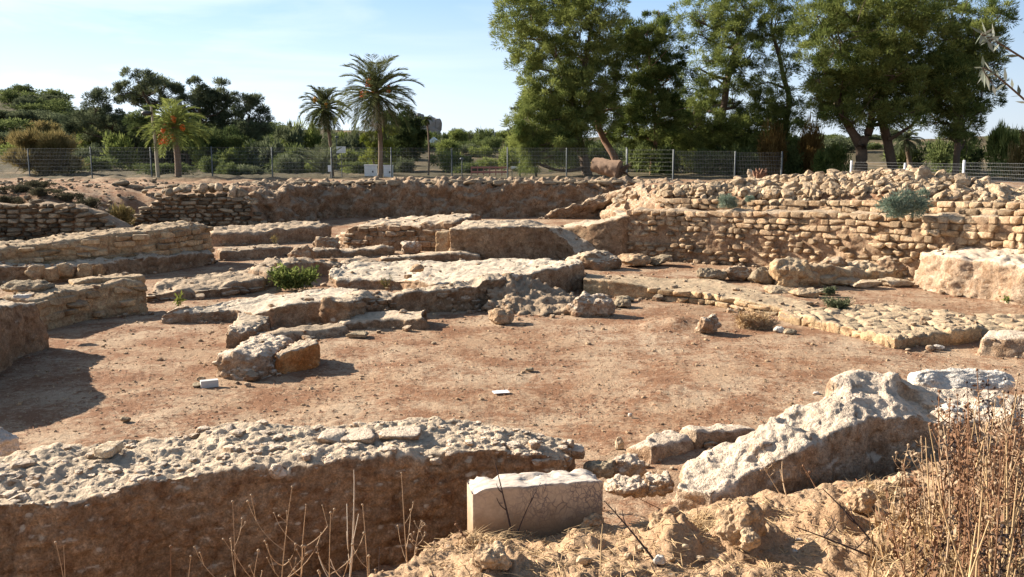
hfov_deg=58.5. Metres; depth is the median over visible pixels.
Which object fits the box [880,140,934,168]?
bush
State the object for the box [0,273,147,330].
ruin wall
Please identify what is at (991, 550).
dead stalk
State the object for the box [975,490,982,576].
straw stem
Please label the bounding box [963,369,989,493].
dead stalk
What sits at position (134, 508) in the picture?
ruin wall
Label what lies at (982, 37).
olive tree
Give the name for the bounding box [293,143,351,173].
young palm
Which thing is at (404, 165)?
fence bush
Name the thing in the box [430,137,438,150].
hut
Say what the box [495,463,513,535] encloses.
dry weed
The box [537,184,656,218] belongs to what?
dirt ramp
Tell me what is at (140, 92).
windblown tree
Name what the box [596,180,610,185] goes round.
edge stone
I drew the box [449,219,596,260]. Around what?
ruin wall
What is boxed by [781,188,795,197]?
rubble stone
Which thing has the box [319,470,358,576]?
dry weed
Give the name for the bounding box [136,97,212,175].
date palm
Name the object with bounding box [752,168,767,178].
tree stump
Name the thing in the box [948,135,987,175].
bush
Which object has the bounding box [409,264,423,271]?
rock
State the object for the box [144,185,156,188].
edge stone
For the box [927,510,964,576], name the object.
dead stalk
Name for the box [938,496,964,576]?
straw stem
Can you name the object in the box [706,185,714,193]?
rubble stone
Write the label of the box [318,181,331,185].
edge stone
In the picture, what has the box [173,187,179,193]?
loose stone
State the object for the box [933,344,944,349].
rock
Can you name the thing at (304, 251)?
rock
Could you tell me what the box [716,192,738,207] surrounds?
caper bush
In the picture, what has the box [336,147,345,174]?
sign board
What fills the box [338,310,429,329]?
ruin plinth
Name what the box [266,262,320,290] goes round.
green weed
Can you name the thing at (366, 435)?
paving slab
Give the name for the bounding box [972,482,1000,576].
dead stalk
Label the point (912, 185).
rubble stone
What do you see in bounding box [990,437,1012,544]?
dead stalk
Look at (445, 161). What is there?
bush
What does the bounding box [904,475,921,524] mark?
dead stalk
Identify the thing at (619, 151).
hillside shrub
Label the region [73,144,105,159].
grove bush
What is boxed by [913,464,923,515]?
dead stalk
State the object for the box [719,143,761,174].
dark bush
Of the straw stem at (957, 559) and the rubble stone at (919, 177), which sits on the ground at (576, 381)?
the straw stem at (957, 559)
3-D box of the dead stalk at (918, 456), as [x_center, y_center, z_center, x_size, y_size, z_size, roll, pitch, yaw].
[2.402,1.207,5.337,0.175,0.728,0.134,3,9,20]
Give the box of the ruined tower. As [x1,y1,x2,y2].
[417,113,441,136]
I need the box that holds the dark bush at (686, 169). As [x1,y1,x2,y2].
[679,146,709,173]
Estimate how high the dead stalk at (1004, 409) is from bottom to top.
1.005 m
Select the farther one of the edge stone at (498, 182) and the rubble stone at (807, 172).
the edge stone at (498, 182)
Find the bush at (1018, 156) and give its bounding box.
[1000,126,1023,180]
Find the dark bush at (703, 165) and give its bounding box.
[683,144,731,173]
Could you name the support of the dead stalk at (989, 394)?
on the ground at (576, 381)
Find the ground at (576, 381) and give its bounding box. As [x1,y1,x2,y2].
[0,93,1023,576]
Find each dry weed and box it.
[54,541,63,576]
[193,500,246,576]
[222,486,321,576]
[225,549,262,576]
[266,504,335,576]
[316,511,365,576]
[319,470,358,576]
[351,503,375,576]
[397,472,434,562]
[409,520,425,555]
[454,523,470,545]
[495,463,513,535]
[516,483,540,534]
[600,524,602,571]
[604,500,659,566]
[756,456,779,492]
[780,461,786,494]
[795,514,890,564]
[802,464,815,486]
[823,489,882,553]
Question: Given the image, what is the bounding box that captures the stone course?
[68,274,145,284]
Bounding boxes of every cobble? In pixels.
[120,416,130,421]
[192,382,200,387]
[196,376,205,381]
[525,367,533,370]
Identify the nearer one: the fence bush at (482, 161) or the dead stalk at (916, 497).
the dead stalk at (916, 497)
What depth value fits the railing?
65.45 m
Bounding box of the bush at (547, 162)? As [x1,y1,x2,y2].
[541,152,557,165]
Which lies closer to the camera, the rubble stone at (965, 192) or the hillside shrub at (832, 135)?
the rubble stone at (965, 192)
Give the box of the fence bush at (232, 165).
[214,160,240,174]
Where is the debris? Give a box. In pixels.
[0,212,1021,469]
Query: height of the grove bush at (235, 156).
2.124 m
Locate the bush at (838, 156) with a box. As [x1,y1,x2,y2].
[827,141,853,172]
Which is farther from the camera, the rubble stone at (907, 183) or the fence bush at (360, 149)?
the fence bush at (360, 149)
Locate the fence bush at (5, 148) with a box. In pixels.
[0,142,19,156]
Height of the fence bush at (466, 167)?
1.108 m
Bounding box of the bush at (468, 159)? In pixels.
[449,155,473,165]
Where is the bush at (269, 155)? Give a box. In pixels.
[254,145,290,171]
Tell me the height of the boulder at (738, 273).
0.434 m
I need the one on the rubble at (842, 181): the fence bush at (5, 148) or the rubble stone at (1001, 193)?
the rubble stone at (1001, 193)
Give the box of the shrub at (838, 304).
[821,294,854,309]
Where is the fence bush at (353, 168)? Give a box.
[343,160,368,173]
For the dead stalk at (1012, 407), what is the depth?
5.03 m
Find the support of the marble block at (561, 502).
on the ground at (576, 381)
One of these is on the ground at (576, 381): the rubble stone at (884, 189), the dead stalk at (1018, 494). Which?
the dead stalk at (1018, 494)
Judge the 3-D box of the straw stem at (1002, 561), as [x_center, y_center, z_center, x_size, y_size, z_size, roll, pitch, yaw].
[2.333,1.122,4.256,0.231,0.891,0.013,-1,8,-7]
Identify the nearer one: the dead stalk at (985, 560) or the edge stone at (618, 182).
the dead stalk at (985, 560)
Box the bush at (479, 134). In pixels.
[471,127,496,140]
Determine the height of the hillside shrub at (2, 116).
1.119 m
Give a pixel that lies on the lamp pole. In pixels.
(147, 113)
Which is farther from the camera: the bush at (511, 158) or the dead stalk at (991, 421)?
the bush at (511, 158)
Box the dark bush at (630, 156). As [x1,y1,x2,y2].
[620,137,647,171]
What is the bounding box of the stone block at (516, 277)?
[499,271,521,280]
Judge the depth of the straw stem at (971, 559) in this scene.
4.07 m
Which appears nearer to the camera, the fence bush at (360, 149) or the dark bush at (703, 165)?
the dark bush at (703, 165)
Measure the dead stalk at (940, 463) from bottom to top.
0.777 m
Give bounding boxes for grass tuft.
[378,274,391,288]
[728,305,775,329]
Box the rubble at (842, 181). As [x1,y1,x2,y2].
[653,165,1023,208]
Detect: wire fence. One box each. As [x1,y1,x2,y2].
[0,146,626,177]
[626,149,782,179]
[850,160,1023,187]
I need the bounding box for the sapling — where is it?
[358,124,398,167]
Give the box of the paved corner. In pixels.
[778,303,981,348]
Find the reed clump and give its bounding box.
[0,125,92,175]
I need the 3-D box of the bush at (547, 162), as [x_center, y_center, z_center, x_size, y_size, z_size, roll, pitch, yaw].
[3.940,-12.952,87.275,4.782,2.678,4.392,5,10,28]
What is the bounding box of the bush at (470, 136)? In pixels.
[467,130,475,140]
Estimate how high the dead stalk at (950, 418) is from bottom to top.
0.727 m
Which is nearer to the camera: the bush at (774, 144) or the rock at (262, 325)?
the rock at (262, 325)
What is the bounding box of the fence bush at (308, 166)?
[303,160,319,172]
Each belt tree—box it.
[320,128,342,150]
[331,130,347,140]
[432,138,444,148]
[435,138,462,155]
[453,140,476,146]
[458,143,479,153]
[464,144,495,156]
[480,135,503,152]
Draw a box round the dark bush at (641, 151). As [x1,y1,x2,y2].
[630,127,677,172]
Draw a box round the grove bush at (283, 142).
[271,139,287,152]
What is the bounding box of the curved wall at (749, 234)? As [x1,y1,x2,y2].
[626,198,1023,280]
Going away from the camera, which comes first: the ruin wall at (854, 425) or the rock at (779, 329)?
the ruin wall at (854, 425)
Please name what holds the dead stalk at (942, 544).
on the ground at (576, 381)
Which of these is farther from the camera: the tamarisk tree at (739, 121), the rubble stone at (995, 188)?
the tamarisk tree at (739, 121)
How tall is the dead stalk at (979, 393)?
0.893 m
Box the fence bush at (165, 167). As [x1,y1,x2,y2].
[132,161,197,174]
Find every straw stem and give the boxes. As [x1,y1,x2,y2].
[923,491,975,556]
[925,438,932,545]
[928,425,946,536]
[931,454,943,576]
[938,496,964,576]
[953,422,988,543]
[954,537,961,576]
[956,404,976,525]
[968,523,977,576]
[969,520,989,576]
[973,411,1000,543]
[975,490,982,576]
[979,476,990,527]
[980,399,995,502]
[983,454,1018,556]
[985,456,992,574]
[986,436,1007,557]
[989,514,992,576]
[991,418,999,526]
[999,394,1016,501]
[1001,478,1023,576]
[1001,494,1023,565]
[1003,466,1005,576]
[1006,436,1008,575]
[1006,538,1013,576]
[1008,464,1018,576]
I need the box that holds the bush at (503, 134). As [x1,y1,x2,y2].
[495,129,508,143]
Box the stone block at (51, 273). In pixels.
[43,266,58,280]
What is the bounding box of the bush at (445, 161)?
[427,148,467,171]
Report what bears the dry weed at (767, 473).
on the ground at (576, 381)
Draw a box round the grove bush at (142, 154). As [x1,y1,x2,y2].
[134,145,154,163]
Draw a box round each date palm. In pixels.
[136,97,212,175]
[298,85,351,176]
[329,52,424,177]
[883,126,925,165]
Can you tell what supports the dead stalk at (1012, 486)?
on the ground at (576, 381)
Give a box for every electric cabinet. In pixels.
[364,164,377,175]
[383,165,393,176]
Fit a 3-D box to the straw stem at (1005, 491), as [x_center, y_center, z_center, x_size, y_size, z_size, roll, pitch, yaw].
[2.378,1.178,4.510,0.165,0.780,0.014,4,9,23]
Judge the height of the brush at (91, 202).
0.752 m
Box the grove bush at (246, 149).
[237,138,258,164]
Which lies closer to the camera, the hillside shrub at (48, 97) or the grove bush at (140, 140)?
the grove bush at (140, 140)
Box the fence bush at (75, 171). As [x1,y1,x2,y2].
[28,163,88,173]
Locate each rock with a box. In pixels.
[0,279,54,292]
[0,427,18,456]
[13,294,31,298]
[211,333,294,380]
[225,323,256,342]
[274,339,320,373]
[287,244,315,258]
[312,236,339,248]
[345,330,368,337]
[400,241,421,253]
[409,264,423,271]
[488,308,514,324]
[503,300,511,305]
[566,291,615,316]
[583,459,615,478]
[604,474,648,497]
[612,453,647,477]
[614,298,630,307]
[615,437,623,449]
[616,295,633,301]
[618,253,650,265]
[644,471,674,496]
[650,254,671,265]
[695,314,721,333]
[747,169,752,176]
[773,326,783,332]
[783,328,796,333]
[907,368,1015,391]
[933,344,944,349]
[935,403,959,414]
[970,405,987,410]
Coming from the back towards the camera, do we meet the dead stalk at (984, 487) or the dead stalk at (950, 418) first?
the dead stalk at (950, 418)
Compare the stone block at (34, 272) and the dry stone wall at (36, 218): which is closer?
the stone block at (34, 272)
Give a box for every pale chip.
[576,556,592,564]
[624,553,631,558]
[653,554,665,564]
[696,555,704,560]
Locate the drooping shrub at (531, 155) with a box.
[510,103,578,176]
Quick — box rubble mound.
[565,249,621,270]
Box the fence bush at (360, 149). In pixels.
[355,148,367,155]
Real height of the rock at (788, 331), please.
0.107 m
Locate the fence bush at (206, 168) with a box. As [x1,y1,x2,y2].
[197,154,225,172]
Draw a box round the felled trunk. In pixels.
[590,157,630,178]
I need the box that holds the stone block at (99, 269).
[92,264,105,275]
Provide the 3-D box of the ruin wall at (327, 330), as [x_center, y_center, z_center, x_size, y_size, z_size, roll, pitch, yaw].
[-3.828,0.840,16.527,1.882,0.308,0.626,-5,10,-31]
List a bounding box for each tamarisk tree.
[487,0,635,175]
[593,8,700,174]
[643,0,828,172]
[785,0,1022,175]
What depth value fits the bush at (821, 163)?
59.29 m
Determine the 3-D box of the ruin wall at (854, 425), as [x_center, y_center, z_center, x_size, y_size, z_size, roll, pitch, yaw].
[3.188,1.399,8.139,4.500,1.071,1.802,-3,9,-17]
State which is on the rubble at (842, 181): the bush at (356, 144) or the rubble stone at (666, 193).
the rubble stone at (666, 193)
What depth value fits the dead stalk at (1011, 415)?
5.33 m
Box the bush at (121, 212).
[107,199,135,225]
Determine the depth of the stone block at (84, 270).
23.62 m
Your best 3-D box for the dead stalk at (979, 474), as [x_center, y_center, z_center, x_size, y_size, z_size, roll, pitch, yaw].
[2.462,1.121,4.817,0.167,1.001,0.269,-2,9,-13]
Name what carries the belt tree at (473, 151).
on the ground at (576, 381)
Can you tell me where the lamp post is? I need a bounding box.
[460,158,463,175]
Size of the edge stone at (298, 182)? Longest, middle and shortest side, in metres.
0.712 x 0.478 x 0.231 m
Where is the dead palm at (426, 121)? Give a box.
[420,115,432,174]
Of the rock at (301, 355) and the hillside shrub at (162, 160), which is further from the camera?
the hillside shrub at (162, 160)
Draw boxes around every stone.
[113,181,129,185]
[128,184,143,188]
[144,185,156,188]
[154,192,161,197]
[165,188,174,195]
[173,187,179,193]
[178,184,186,191]
[185,184,192,189]
[197,183,208,193]
[208,183,215,192]
[214,183,222,190]
[222,187,228,191]
[229,185,236,197]
[236,188,248,196]
[292,181,305,184]
[306,181,317,184]
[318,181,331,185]
[341,181,354,184]
[363,181,372,184]
[373,180,386,184]
[386,180,401,185]
[448,179,463,183]
[463,179,481,184]
[482,180,492,183]
[492,180,507,185]
[542,181,556,184]
[564,179,575,183]
[574,181,587,184]
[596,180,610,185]
[611,180,623,183]
[629,193,638,198]
[656,183,668,190]
[658,183,670,195]
[662,189,673,196]
[673,187,681,195]
[697,186,706,193]
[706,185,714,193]
[708,181,720,187]
[729,177,744,185]
[733,185,743,193]
[739,187,748,195]
[747,189,757,195]
[758,180,772,186]
[766,188,781,198]
[766,190,774,198]
[769,199,779,205]
[779,176,789,182]
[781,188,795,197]
[782,182,798,188]
[788,177,798,182]
[789,187,800,190]
[799,177,807,181]
[803,182,812,187]
[804,170,813,175]
[809,184,818,188]
[809,188,816,197]
[812,173,826,183]
[820,181,829,189]
[827,169,839,172]
[827,173,837,176]
[829,181,839,189]
[845,182,856,191]
[852,173,862,178]
[853,189,859,194]
[858,185,869,190]
[874,180,884,186]
[879,186,888,191]
[885,168,894,174]
[892,174,906,181]
[902,180,913,186]
[903,171,915,179]
[909,183,918,188]
[915,175,922,179]
[919,179,929,184]
[928,189,935,195]
[933,190,947,199]
[935,169,946,174]
[942,181,951,188]
[949,183,963,189]
[954,173,970,186]
[961,190,969,195]
[969,192,977,197]
[974,189,984,192]
[978,181,987,185]
[980,176,990,181]
[980,191,990,197]
[983,196,993,201]
[988,183,1009,194]
[996,191,1008,198]
[998,196,1010,202]
[1007,195,1015,200]
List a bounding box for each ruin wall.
[0,220,214,263]
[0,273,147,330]
[0,299,49,353]
[0,302,26,372]
[0,416,584,576]
[210,221,331,245]
[215,244,292,260]
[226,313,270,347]
[248,256,381,286]
[254,323,349,340]
[312,244,395,257]
[319,273,505,324]
[336,213,480,250]
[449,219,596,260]
[559,210,631,255]
[673,369,1023,511]
[913,246,1023,305]
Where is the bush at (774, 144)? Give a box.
[755,118,788,174]
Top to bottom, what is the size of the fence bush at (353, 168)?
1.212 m
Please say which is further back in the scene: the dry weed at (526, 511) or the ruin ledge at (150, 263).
the ruin ledge at (150, 263)
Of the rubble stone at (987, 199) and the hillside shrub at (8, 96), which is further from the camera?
the hillside shrub at (8, 96)
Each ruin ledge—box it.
[0,250,216,284]
[380,251,480,261]
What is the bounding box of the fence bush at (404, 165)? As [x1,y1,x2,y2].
[392,156,416,172]
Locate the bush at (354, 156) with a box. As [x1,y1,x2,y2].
[336,148,361,172]
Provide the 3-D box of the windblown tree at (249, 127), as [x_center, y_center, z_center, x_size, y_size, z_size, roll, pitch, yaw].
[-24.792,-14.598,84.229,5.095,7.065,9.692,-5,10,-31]
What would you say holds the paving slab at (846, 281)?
on the ground at (576, 381)
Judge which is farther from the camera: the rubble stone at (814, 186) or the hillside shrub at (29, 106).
the hillside shrub at (29, 106)
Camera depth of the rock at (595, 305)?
18.55 m
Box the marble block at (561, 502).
[467,468,602,538]
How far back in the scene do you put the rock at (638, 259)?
26.75 m
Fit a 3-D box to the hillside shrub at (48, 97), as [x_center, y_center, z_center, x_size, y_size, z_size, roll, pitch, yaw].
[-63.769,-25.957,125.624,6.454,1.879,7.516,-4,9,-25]
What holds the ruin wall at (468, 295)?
on the ground at (576, 381)
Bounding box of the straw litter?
[418,496,969,576]
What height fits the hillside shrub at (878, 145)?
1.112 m
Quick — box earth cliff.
[208,175,705,222]
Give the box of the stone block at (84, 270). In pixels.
[76,263,92,277]
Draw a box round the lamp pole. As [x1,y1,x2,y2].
[141,106,159,177]
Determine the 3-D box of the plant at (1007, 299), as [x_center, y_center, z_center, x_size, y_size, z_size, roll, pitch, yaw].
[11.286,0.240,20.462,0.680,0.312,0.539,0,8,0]
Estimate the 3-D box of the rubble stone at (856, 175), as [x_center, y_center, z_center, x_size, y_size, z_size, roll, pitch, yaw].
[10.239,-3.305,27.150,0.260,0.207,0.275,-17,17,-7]
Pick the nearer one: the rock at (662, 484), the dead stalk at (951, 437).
the dead stalk at (951, 437)
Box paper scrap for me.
[492,390,509,393]
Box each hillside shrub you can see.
[0,88,36,103]
[0,102,73,111]
[0,109,14,118]
[0,109,36,121]
[0,116,38,132]
[0,128,42,143]
[0,136,8,151]
[3,112,44,122]
[8,83,38,92]
[11,95,36,107]
[24,119,62,133]
[27,88,75,101]
[27,108,53,114]
[33,93,71,104]
[33,97,78,111]
[35,110,63,116]
[38,112,68,122]
[50,110,100,117]
[72,107,103,114]
[138,152,184,163]
[169,156,195,165]
[417,142,435,150]
[463,139,502,147]
[587,142,623,148]
[588,147,622,159]
[818,133,845,141]
[822,135,873,152]
[861,134,881,139]
[867,142,883,149]
[878,128,900,139]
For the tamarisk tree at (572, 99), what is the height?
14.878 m
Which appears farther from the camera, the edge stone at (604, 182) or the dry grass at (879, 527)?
the edge stone at (604, 182)
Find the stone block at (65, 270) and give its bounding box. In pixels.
[56,262,73,278]
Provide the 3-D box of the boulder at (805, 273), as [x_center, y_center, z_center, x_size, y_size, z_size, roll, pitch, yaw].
[7.103,-0.413,22.965,1.233,0.787,0.840,0,8,0]
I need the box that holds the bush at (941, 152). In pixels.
[922,136,954,172]
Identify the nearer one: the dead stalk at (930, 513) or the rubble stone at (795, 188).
the dead stalk at (930, 513)
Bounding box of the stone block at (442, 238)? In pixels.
[435,230,449,251]
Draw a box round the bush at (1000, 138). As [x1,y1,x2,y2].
[982,119,1021,176]
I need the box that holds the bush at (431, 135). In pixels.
[424,131,437,140]
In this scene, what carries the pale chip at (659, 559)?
on the ground at (576, 381)
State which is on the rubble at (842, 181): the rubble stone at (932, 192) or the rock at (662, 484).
the rubble stone at (932, 192)
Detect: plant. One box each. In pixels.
[172,290,186,306]
[820,286,836,294]
[999,295,1010,302]
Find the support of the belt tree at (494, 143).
on the ground at (576, 381)
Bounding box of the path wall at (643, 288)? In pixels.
[583,274,816,314]
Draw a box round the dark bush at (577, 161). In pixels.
[548,149,579,170]
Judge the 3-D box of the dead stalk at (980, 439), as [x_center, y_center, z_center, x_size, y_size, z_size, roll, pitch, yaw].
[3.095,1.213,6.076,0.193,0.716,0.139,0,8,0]
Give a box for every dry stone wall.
[0,199,132,239]
[133,189,267,226]
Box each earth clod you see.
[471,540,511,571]
[581,513,603,529]
[648,505,685,529]
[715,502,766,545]
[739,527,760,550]
[845,487,877,514]
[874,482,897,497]
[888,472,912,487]
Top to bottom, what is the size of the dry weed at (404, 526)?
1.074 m
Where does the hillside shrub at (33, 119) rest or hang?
on the ground at (576, 381)
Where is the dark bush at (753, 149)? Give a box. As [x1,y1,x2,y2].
[724,126,765,171]
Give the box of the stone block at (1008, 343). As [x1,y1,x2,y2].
[975,329,1023,357]
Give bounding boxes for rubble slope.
[481,272,619,316]
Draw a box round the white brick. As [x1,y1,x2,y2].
[200,378,218,387]
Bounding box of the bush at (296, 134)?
[271,119,306,148]
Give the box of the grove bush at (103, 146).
[90,141,114,166]
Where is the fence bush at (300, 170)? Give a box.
[263,152,309,172]
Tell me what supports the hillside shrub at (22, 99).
on the ground at (576, 381)
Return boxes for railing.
[471,166,508,175]
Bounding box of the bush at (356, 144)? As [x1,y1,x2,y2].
[343,127,369,152]
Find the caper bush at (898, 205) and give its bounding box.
[874,186,934,217]
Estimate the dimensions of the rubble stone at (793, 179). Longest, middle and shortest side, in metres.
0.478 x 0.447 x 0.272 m
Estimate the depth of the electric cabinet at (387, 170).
59.31 m
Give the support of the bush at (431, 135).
on the ground at (576, 381)
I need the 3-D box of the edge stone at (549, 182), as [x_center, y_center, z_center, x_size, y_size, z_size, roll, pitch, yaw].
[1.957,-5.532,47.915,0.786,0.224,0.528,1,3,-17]
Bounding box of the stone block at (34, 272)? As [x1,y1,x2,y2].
[24,264,44,279]
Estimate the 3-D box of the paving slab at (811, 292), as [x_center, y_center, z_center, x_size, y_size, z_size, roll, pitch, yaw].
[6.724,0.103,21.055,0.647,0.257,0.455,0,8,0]
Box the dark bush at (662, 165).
[645,141,682,174]
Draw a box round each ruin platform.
[147,268,265,301]
[161,287,357,325]
[328,258,585,292]
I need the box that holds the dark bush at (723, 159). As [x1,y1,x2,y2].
[720,141,742,171]
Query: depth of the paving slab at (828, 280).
22.87 m
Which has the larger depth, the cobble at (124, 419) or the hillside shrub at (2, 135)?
the hillside shrub at (2, 135)
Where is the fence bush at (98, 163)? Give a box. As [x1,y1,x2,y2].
[81,154,119,171]
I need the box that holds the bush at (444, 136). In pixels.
[431,131,452,140]
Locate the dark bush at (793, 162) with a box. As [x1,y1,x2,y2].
[766,142,804,173]
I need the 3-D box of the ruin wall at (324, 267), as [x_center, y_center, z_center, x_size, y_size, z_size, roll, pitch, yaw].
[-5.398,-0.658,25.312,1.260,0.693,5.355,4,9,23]
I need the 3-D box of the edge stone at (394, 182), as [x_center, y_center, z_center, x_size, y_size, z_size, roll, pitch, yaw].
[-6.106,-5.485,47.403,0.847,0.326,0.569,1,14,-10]
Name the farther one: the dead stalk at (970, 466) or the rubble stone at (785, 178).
the rubble stone at (785, 178)
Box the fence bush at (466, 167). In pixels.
[448,161,486,172]
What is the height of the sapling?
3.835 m
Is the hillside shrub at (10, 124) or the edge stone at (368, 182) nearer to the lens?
the edge stone at (368, 182)
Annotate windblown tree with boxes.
[57,86,154,160]
[111,65,185,151]
[121,102,262,166]
[174,74,243,129]
[208,90,275,144]
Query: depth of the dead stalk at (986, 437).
4.59 m
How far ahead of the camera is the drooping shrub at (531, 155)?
58.88 m
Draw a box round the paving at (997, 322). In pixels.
[960,313,1023,331]
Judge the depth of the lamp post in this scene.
61.44 m
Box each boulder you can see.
[696,268,726,279]
[722,265,751,280]
[748,266,774,283]
[769,256,819,286]
[820,256,847,266]
[847,260,878,269]
[876,255,907,274]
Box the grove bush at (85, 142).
[76,125,104,149]
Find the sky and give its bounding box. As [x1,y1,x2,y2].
[0,0,1023,138]
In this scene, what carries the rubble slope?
on the ground at (576, 381)
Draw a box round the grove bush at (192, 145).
[187,130,214,169]
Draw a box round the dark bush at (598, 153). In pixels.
[584,138,619,164]
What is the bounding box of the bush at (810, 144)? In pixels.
[797,111,824,173]
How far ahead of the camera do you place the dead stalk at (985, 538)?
4.48 m
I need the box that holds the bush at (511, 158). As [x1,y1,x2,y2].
[496,144,518,170]
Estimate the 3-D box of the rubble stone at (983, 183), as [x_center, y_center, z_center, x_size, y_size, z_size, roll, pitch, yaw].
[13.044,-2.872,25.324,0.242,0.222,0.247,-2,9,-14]
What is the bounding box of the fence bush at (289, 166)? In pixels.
[270,153,301,173]
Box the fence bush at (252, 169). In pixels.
[215,164,271,175]
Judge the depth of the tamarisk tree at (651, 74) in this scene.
63.81 m
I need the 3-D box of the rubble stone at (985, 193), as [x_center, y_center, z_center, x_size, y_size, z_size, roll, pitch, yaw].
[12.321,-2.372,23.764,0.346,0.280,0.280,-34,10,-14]
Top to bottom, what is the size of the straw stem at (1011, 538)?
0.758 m
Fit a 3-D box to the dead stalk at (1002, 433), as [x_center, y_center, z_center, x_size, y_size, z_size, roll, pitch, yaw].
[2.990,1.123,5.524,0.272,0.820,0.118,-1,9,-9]
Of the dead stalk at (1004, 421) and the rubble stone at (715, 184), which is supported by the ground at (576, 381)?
the dead stalk at (1004, 421)
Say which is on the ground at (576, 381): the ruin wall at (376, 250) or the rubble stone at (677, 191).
the ruin wall at (376, 250)
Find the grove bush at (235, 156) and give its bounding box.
[215,148,250,165]
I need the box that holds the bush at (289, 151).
[283,142,308,167]
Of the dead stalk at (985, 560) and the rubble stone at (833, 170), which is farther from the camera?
the rubble stone at (833, 170)
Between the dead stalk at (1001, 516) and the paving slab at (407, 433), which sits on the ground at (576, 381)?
the dead stalk at (1001, 516)
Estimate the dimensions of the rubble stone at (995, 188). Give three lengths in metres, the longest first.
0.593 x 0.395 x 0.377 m
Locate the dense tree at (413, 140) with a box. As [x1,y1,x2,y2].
[381,103,429,161]
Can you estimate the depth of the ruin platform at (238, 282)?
21.60 m
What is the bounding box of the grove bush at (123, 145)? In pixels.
[100,131,140,170]
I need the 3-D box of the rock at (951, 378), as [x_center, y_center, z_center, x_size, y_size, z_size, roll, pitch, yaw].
[4.740,0.990,9.653,1.096,0.288,0.407,0,8,0]
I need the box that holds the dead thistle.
[748,315,782,329]
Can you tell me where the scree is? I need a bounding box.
[0,177,282,225]
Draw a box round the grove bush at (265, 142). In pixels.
[243,136,285,169]
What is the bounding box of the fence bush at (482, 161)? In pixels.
[475,157,499,169]
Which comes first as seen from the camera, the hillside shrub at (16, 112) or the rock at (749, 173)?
the rock at (749, 173)
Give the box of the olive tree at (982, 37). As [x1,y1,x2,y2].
[970,22,1023,102]
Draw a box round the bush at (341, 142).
[325,133,352,166]
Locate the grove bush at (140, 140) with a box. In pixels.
[134,135,149,155]
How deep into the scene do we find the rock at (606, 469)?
7.73 m
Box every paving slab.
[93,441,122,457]
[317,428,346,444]
[347,427,374,443]
[379,426,421,439]
[762,285,793,293]
[788,287,818,297]
[797,299,813,305]
[817,288,833,295]
[820,274,838,285]
[835,277,860,285]
[850,279,882,287]
[877,277,914,286]
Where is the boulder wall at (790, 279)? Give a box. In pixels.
[775,263,904,287]
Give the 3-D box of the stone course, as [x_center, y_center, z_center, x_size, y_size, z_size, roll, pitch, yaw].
[-8.454,0.017,19.095,1.493,0.574,0.640,-5,10,-29]
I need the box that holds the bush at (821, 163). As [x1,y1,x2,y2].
[811,148,830,173]
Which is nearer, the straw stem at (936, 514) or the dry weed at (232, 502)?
the straw stem at (936, 514)
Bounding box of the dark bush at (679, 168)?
[666,130,685,172]
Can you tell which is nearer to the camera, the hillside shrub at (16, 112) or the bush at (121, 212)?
the bush at (121, 212)
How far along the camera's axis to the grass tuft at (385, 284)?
20.37 m
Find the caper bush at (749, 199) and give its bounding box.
[744,195,754,201]
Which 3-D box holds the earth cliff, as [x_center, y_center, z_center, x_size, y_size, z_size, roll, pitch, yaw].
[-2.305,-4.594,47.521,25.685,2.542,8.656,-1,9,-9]
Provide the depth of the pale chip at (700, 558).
5.21 m
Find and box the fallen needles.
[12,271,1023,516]
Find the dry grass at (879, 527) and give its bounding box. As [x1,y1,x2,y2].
[452,472,1023,576]
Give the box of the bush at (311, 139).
[293,115,323,157]
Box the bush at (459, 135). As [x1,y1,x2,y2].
[446,128,468,142]
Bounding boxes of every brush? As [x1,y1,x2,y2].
[0,184,32,193]
[0,194,25,203]
[19,180,56,187]
[28,187,63,195]
[54,192,86,201]
[73,196,102,209]
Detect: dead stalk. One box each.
[875,510,903,562]
[880,487,928,576]
[891,443,914,524]
[899,464,917,552]
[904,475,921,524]
[906,526,924,576]
[909,474,923,530]
[910,436,932,538]
[911,475,923,523]
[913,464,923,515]
[915,474,956,576]
[915,516,952,576]
[921,426,949,544]
[923,389,968,534]
[925,513,950,576]
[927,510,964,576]
[928,422,982,576]
[930,408,958,576]
[934,398,958,529]
[935,415,959,509]
[943,398,962,476]
[944,440,976,508]
[945,405,978,508]
[945,433,982,576]
[947,392,980,507]
[947,402,977,570]
[947,415,966,508]
[950,418,972,566]
[950,423,969,521]
[951,394,971,495]
[951,507,981,576]
[953,381,978,508]
[954,403,997,550]
[954,451,984,543]
[956,494,995,570]
[958,510,996,576]
[960,489,996,576]
[962,490,978,540]
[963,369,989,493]
[963,425,1007,572]
[967,547,990,576]
[968,441,998,536]
[972,419,991,502]
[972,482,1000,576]
[974,422,1001,554]
[977,373,1009,515]
[979,451,993,511]
[982,405,999,488]
[983,406,1013,518]
[983,434,1018,508]
[983,436,1023,560]
[984,508,1011,576]
[985,435,1023,576]
[986,411,1014,509]
[987,524,1020,576]
[988,429,1023,570]
[988,446,1023,576]
[990,391,1023,531]
[990,399,1023,482]
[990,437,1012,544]
[991,463,1023,550]
[996,401,1017,443]
[997,396,1023,509]
[997,435,1023,561]
[998,373,1019,471]
[999,500,1022,572]
[1003,411,1023,549]
[1003,476,1023,554]
[1004,419,1022,474]
[1006,389,1023,494]
[1012,390,1023,479]
[1013,436,1023,504]
[1013,515,1023,556]
[1015,499,1022,548]
[1018,495,1023,576]

